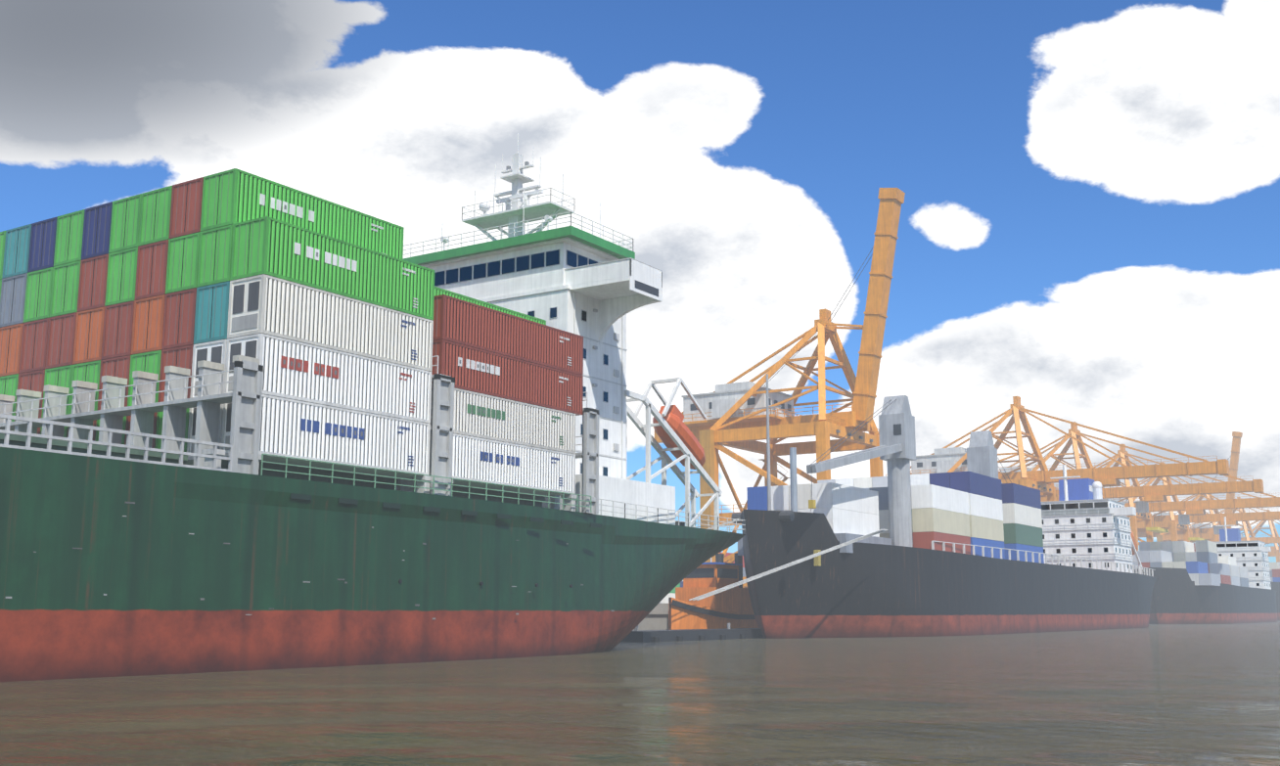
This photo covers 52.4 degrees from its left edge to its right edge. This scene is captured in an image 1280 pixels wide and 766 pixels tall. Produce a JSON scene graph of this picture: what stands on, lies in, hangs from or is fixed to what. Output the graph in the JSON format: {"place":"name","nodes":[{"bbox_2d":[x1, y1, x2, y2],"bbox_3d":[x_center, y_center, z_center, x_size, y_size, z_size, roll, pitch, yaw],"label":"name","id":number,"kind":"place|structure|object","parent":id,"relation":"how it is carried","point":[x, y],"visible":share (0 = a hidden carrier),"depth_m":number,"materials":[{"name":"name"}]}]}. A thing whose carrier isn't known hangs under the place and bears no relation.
{"place":"outdoors","nodes":[
{"label":"outdoors","id":0,"kind":"place"},
{"bbox_2d":[0,620,1279,765],"bbox_3d":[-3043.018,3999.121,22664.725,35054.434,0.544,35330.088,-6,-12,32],"label":"water waves","id":1,"kind":"object","parent":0,"point":[1179,695],"visible":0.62,"depth_m":35.90,"materials":[{"name":"liquid"}]},
{"bbox_2d":[741,509,1159,639],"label":"ship hull","id":2,"kind":"object","parent":1,"relation":"on","point":[866,590],"visible":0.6,"depth_m":138.86,"materials":[{"name":"black metal"}]},
{"bbox_2d":[746,471,1045,563],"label":"shipping containers","id":3,"kind":"object","parent":2,"relation":"on","point":[972,508],"visible":0.54,"depth_m":150.74,"materials":[{"name":"white metal"}]},
{"bbox_2d":[688,373,1155,600],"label":"ship deck gear","id":4,"kind":"object","parent":2,"relation":"on","point":[895,449],"visible":0.65,"depth_m":143.84,"materials":[{"name":"grey metal"}]},
{"bbox_2d":[1040,464,1142,574],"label":"ship superstructure","id":5,"kind":"object","parent":2,"relation":"on","point":[1082,519],"visible":0.73,"depth_m":225.32,"materials":[{"name":"white metal"}]},
{"bbox_2d":[0,0,1279,562],"label":"sky","id":6,"kind":"structure","parent":0,"point":[1088,232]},
{"label":"water surface","id":7,"kind":"structure","parent":0,"visible":0},
{"bbox_2d":[0,447,745,682],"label":"ship hull","id":8,"kind":"object","parent":7,"relation":"on","point":[152,568],"visible":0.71,"depth_m":61.42,"materials":[{"name":"paint"}]},
{"bbox_2d":[0,355,745,619],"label":"green ship deck gear","id":9,"kind":"object","parent":8,"relation":"on","point":[244,397],"visible":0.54,"depth_m":65.39,"materials":[{"name":"paint"}]},
{"bbox_2d":[0,168,583,497],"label":"shipping containers","id":10,"kind":"object","parent":9,"relation":"on","point":[343,325],"visible":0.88,"depth_m":69.34,"materials":[{"name":"metal"}]},
{"bbox_2d":[402,133,722,530],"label":"ship superstructure","id":11,"kind":"object","parent":8,"relation":"on","point":[592,290],"visible":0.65,"depth_m":94.75,"materials":[{"name":"paint"}]},
{"bbox_2d":[652,405,705,469],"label":"lifeboat","id":12,"kind":"object","parent":11,"relation":"on","point":[673,418],"visible":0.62,"depth_m":103.59,"materials":[{"name":"paint"}]},
{"bbox_2d":[633,603,669,630],"bbox_3d":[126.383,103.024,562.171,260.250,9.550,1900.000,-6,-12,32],"label":"quay wall","id":13,"kind":"structure","parent":7,"relation":"on","point":[656,617],"depth_m":137.84,"materials":[{"name":"concrete"}]},
{"bbox_2d":[658,551,745,603],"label":"quay yard stacks","id":14,"kind":"object","parent":13,"relation":"on","point":[670,594],"visible":0.02,"depth_m":229.96,"materials":[{"name":"paint"}]},
{"bbox_2d":[654,187,905,588],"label":"quay crane","id":15,"kind":"object","parent":13,"relation":"on","point":[734,419],"visible":0.6,"depth_m":191.48,"materials":[{"name":"paint"}]},
{"bbox_2d":[885,396,1230,502],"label":"quay crane","id":16,"kind":"object","parent":13,"relation":"on","point":[944,459],"visible":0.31,"depth_m":266.89,"materials":[{"name":"paint"}]},
{"bbox_2d":[998,421,1263,533],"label":"quay crane","id":17,"kind":"object","parent":13,"relation":"on","point":[1154,493],"visible":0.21,"depth_m":300.61,"materials":[{"name":"paint"}]},
{"bbox_2d":[1055,444,1279,550],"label":"quay crane","id":18,"kind":"object","parent":13,"relation":"on","point":[1196,508],"visible":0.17,"depth_m":339.59,"materials":[{"name":"paint"}]},
{"bbox_2d":[1137,431,1242,542],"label":"quay crane","id":19,"kind":"object","parent":13,"relation":"on","point":[1208,534],"visible":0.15,"depth_m":449.74,"materials":[{"name":"paint"}]},
{"bbox_2d":[1110,461,1279,545],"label":"quay crane","id":20,"kind":"object","parent":13,"relation":"on","point":[1169,523],"visible":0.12,"depth_m":384.24,"materials":[{"name":"paint"}]},
{"bbox_2d":[1188,497,1279,552],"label":"quay crane","id":21,"kind":"object","parent":13,"relation":"on","point":[1270,539],"visible":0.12,"depth_m":504.99,"materials":[{"name":"paint"}]},
{"bbox_2d":[1240,509,1279,562],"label":"quay crane","id":22,"kind":"object","parent":13,"relation":"on","point":[1274,552],"visible":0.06,"depth_m":575.39,"materials":[{"name":"paint"}]},
{"bbox_2d":[621,623,763,642],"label":"mooring barge","id":23,"kind":"object","parent":7,"relation":"on","point":[635,635],"visible":0.52,"depth_m":120.75,"materials":[{"name":"paint"}]},
{"bbox_2d":[668,552,758,630],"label":"orange tug","id":24,"kind":"object","parent":7,"relation":"on","point":[733,607],"visible":0.58,"depth_m":137.10,"materials":[{"name":"paint"}]},
{"bbox_2d":[1134,567,1278,624],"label":"ship hull","id":25,"kind":"object","parent":7,"relation":"on","point":[1179,596],"visible":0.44,"depth_m":286.63,"materials":[{"name":"black metal"}]},
{"bbox_2d":[1132,540,1248,587],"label":"shipping containers","id":26,"kind":"object","parent":25,"relation":"on","point":[1202,563],"visible":0.71,"depth_m":298.26,"materials":[{"name":"grey metal"}]},
{"bbox_2d":[1191,516,1271,590],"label":"ship superstructure","id":27,"kind":"object","parent":25,"relation":"on","point":[1253,557],"visible":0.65,"depth_m":359.55,"materials":[{"name":"white metal"}]},
{"bbox_2d":[1270,582,1279,620],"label":"ship hull","id":28,"kind":"object","parent":7,"relation":"on","point":[1275,586],"visible":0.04,"depth_m":410.37,"materials":[{"name":"black metal"}]},
{"bbox_2d":[1268,562,1279,582],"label":"shipping containers","id":29,"kind":"object","parent":28,"relation":"on","point":[1274,571],"visible":0.1,"depth_m":416.57,"materials":[{"name":"white metal"}]}
]}

